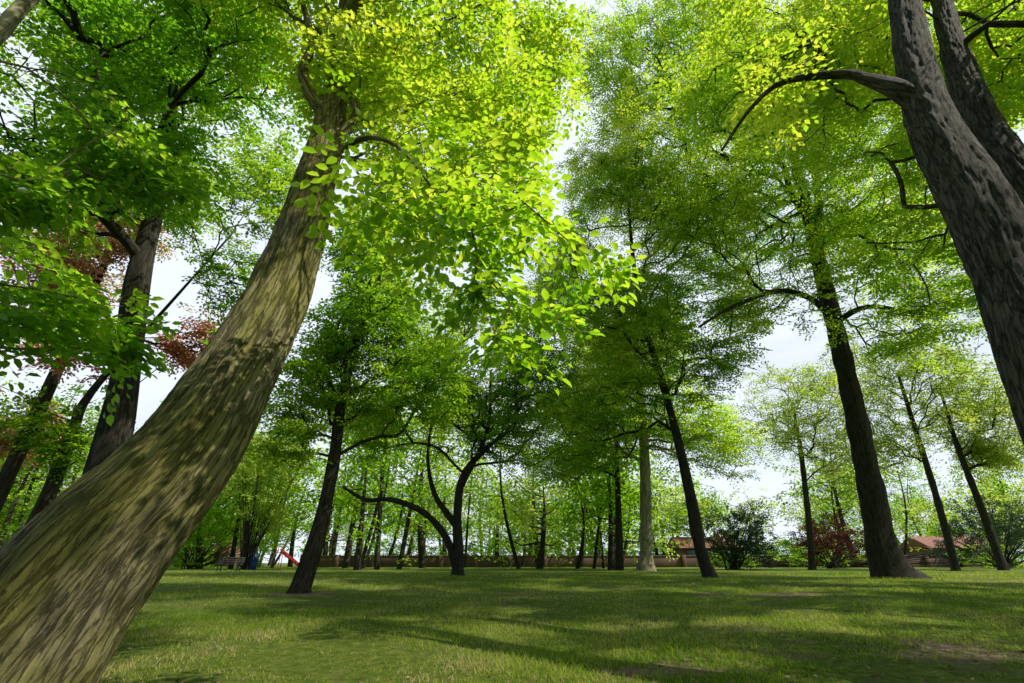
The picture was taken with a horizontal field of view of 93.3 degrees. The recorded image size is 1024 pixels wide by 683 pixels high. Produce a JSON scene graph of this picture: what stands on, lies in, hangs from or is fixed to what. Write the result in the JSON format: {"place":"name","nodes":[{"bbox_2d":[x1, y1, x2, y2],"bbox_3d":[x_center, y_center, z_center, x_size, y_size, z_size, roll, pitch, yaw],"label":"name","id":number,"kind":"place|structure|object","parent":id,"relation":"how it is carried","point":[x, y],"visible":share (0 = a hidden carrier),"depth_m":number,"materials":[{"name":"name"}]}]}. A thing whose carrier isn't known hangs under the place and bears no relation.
{"place":"outdoors","nodes":[
{"label":"outdoors","id":0,"kind":"place"},
{"bbox_2d":[0,0,1023,562],"label":"sky","id":1,"kind":"structure","parent":0,"point":[789,348],"materials":[{"name":"white"}]},
{"bbox_2d":[98,563,1023,682],"bbox_3d":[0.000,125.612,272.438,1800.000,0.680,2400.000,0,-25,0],"label":"ground","id":2,"kind":"structure","parent":0,"point":[288,665],"depth_m":6.50,"materials":[{"name":"green plant"}]},
{"bbox_2d":[0,502,19,546],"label":"laurel bush","id":3,"kind":"object","parent":2,"relation":"on","point":[8,525],"visible":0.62,"depth_m":16.81,"materials":[{"name":"green plant"}]},
{"bbox_2d":[0,202,222,512],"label":"copper beech tree","id":4,"kind":"object","parent":2,"relation":"on","point":[11,466],"visible":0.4,"depth_m":15.82,"materials":[{"name":"red plant"}]},
{"bbox_2d":[3,531,237,567],"bbox_3d":[-57.986,22.286,55.677,53.926,7.702,5.920,0,-25,0],"label":"hedge","id":5,"kind":"object","parent":2,"relation":"on","point":[205,557],"visible":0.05,"depth_m":55.28,"materials":[{"name":"green plant"}]},
{"bbox_2d":[0,0,245,425],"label":"maple tree","id":6,"kind":"object","parent":2,"relation":"on","point":[42,182],"visible":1,"depth_m":5.05,"materials":[{"name":"green plant"}]},
{"bbox_2d":[0,0,327,474],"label":"lime tree","id":7,"kind":"object","parent":2,"relation":"on","point":[135,47],"visible":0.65,"depth_m":8.57,"materials":[{"name":"green plant"}]},
{"bbox_2d":[0,120,342,525],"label":"oak tree","id":8,"kind":"object","parent":2,"relation":"on","point":[68,442],"visible":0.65,"depth_m":14.36,"materials":[{"name":"green plant"}]},
{"bbox_2d":[171,534,243,565],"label":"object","id":9,"kind":"structure","parent":2,"relation":"on","point":[226,550],"depth_m":74.48,"materials":[{"name":"red plant"}]},
{"bbox_2d":[216,557,244,570],"bbox_3d":[-19.100,15.087,32.727,1.600,0.919,0.615,0,-25,0],"label":"park bench","id":10,"kind":"object","parent":2,"relation":"on","point":[237,560],"visible":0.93,"depth_m":33.00,"materials":[{"name":"brown wood"}]},
{"bbox_2d":[172,488,289,568],"bbox_3d":[-27.275,17.336,44.986,11.994,7.136,8.245,0,-25,0],"label":"laurel bush","id":11,"kind":"object","parent":2,"relation":"on","point":[210,531],"visible":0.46,"depth_m":44.45,"materials":[{"name":"green plant"}]},
{"bbox_2d":[249,553,258,569],"bbox_3d":[-21.400,18.227,40.047,0.680,1.230,0.680,0,-25,0],"label":"litter bin","id":12,"kind":"object","parent":2,"relation":"on","point":[253,563],"visible":0.94,"depth_m":39.81,"materials":[{"name":"blue plastic"}]},
{"bbox_2d":[227,428,319,569],"bbox_3d":[-21.836,13.305,41.861,7.244,11.882,7.440,-22,-33,40],"label":"tree","id":13,"kind":"object","parent":2,"relation":"on","point":[268,510],"visible":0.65,"depth_m":41.41,"materials":[{"name":"green plant"}]},
{"bbox_2d":[268,546,298,567],"bbox_3d":[-22.037,21.235,47.469,3.374,2.015,0.590,0,-25,0],"label":"playground slide","id":14,"kind":"object","parent":2,"relation":"on","point":[289,557],"visible":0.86,"depth_m":47.40,"materials":[{"name":"red paint"}]},
{"bbox_2d":[0,0,646,682],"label":"hornbeam tree","id":15,"kind":"object","parent":2,"relation":"on","point":[86,558],"visible":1,"depth_m":3.74,"materials":[{"name":"green plant"}]},
{"bbox_2d":[245,195,482,593],"bbox_3d":[-4.664,0.957,14.864,7.688,12.322,5.666,0,-25,0],"label":"field maple tree","id":16,"kind":"object","parent":2,"relation":"on","point":[334,349],"visible":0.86,"depth_m":14.40,"materials":[{"name":"green plant"}]},
{"bbox_2d":[319,265,610,575],"bbox_3d":[-1.959,3.576,27.394,14.934,17.620,14.400,22,-33,-40],"label":"cherry tree","id":17,"kind":"object","parent":2,"relation":"on","point":[504,419],"visible":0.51,"depth_m":24.87,"materials":[{"name":"green plant"}]},
{"bbox_2d":[0,320,1023,569],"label":"distant woodland","id":18,"kind":"object","parent":2,"relation":"on","point":[536,526],"visible":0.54,"depth_m":53.04,"materials":[{"name":"green plant"}]},
{"bbox_2d":[104,580,1023,682],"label":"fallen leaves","id":19,"kind":"object","parent":2,"relation":"on","point":[788,676],"visible":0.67,"depth_m":5.02,"materials":[{"name":"brown plant"}]},
{"bbox_2d":[517,388,659,569],"bbox_3d":[6.826,10.527,42.047,13.035,17.221,10.680,18,-30,-33],"label":"plane tree","id":20,"kind":"object","parent":2,"relation":"on","point":[619,559],"visible":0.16,"depth_m":40.22,"materials":[{"name":"green plant"}]},
{"bbox_2d":[294,531,903,556],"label":"hedge","id":21,"kind":"object","parent":2,"relation":"on","point":[785,543],"visible":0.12,"depth_m":71.68,"materials":[{"name":"green plant"}]},
{"bbox_2d":[300,555,966,566],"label":"wall piers","id":22,"kind":"object","parent":2,"relation":"on","point":[475,563],"depth_m":59.72,"materials":[{"name":"red brick"}]},
{"bbox_2d":[519,118,772,578],"bbox_3d":[7.660,-1.039,27.045,13.419,25.910,13.017,-9,-26,19],"label":"beech tree","id":23,"kind":"object","parent":2,"relation":"on","point":[633,358],"visible":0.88,"depth_m":23.86,"materials":[{"name":"green plant"}]},
{"bbox_2d":[318,556,991,566],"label":"brick wall","id":24,"kind":"structure","parent":2,"relation":"on","point":[433,561],"depth_m":59.93,"materials":[{"name":"brown brick"}]},
{"bbox_2d":[532,297,779,570],"bbox_3d":[10.892,6.259,39.088,20.217,22.650,12.987,0,-25,0],"label":"plane tree","id":25,"kind":"object","parent":2,"relation":"on","point":[695,435],"visible":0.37,"depth_m":37.28,"materials":[{"name":"green plant"}]},
{"bbox_2d":[668,548,723,554],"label":"walls","id":26,"kind":"structure","parent":2,"relation":"on","point":[681,551],"depth_m":63.45,"materials":[{"name":"beige brick"}]},
{"bbox_2d":[687,550,694,554],"bbox_3d":[23.450,28.284,62.906,0.950,2.050,0.080,0,-25,0],"label":"door","id":27,"kind":"structure","parent":26,"relation":"attached to","point":[691,552],"depth_m":63.18,"materials":[{"name":"paint"}]},
{"bbox_2d":[665,537,737,548],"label":"roof","id":28,"kind":"structure","parent":26,"relation":"on","point":[679,540],"depth_m":65.57,"materials":[{"name":"tile"}]},
{"bbox_2d":[701,500,785,569],"bbox_3d":[18.980,16.046,40.033,6.335,5.605,5.862,0,-25,0],"label":"holly bush","id":29,"kind":"object","parent":2,"relation":"on","point":[752,541],"visible":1,"depth_m":39.34,"materials":[{"name":"green plant"}]},
{"bbox_2d":[557,0,1022,579],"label":"beech tree","id":30,"kind":"object","parent":2,"relation":"on","point":[839,228],"visible":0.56,"depth_m":24.36,"materials":[{"name":"green plant"}]},
{"bbox_2d":[721,361,892,569],"bbox_3d":[24.942,9.887,41.789,13.594,18.140,12.562,0,-25,0],"label":"sycamore tree","id":31,"kind":"object","parent":2,"relation":"on","point":[794,429],"visible":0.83,"depth_m":40.94,"materials":[{"name":"green plant"}]},
{"bbox_2d":[787,512,866,568],"bbox_3d":[30.790,19.246,46.816,8.542,5.211,5.596,12,-27,-25],"label":"copper shrub","id":32,"kind":"object","parent":2,"relation":"on","point":[843,537],"visible":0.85,"depth_m":45.77,"materials":[{"name":"red plant"}]},
{"bbox_2d":[638,0,1023,445],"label":"ash tree","id":33,"kind":"object","parent":2,"relation":"on","point":[954,93],"visible":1,"depth_m":9.12,"materials":[{"name":"green plant"}]},
{"bbox_2d":[686,0,1023,277],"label":"oak tree","id":34,"kind":"object","parent":2,"relation":"on","point":[726,6],"visible":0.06,"depth_m":18.75,"materials":[{"name":"green plant"}]},
{"bbox_2d":[697,539,1023,567],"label":"hedge","id":35,"kind":"object","parent":2,"relation":"on","point":[865,565],"visible":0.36,"depth_m":53.83,"materials":[{"name":"green plant"}]},
{"bbox_2d":[816,298,994,570],"bbox_3d":[33.826,7.741,40.252,12.628,20.849,11.529,-18,-30,33],"label":"sycamore tree","id":36,"kind":"object","parent":2,"relation":"on","point":[915,429],"visible":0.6,"depth_m":39.95,"materials":[{"name":"green plant"}]},
{"bbox_2d":[905,358,1023,569],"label":"sycamore tree","id":37,"kind":"object","parent":2,"relation":"on","point":[993,454],"visible":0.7,"depth_m":39.34,"materials":[{"name":"green plant"}]},
{"bbox_2d":[927,489,1023,568],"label":"holly bush","id":38,"kind":"object","parent":2,"relation":"on","point":[1013,537],"visible":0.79,"depth_m":46.24,"materials":[{"name":"green plant"}]},
{"bbox_2d":[321,555,932,555],"bbox_3d":[17.000,26.765,60.334,86.200,0.090,0.420,0,-25,0],"label":"wall coping","id":39,"kind":"object","parent":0,"point":[550,555],"depth_m":60.16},
{"bbox_2d":[901,548,977,554],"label":"walls","id":40,"kind":"structure","parent":0,"point":[913,551],"depth_m":68.03,"materials":[{"name":"beige brick"}]},
{"bbox_2d":[899,536,985,548],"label":"roof","id":41,"kind":"structure","parent":40,"relation":"on","point":[921,542],"depth_m":68.57,"materials":[{"name":"tile"}]}
]}

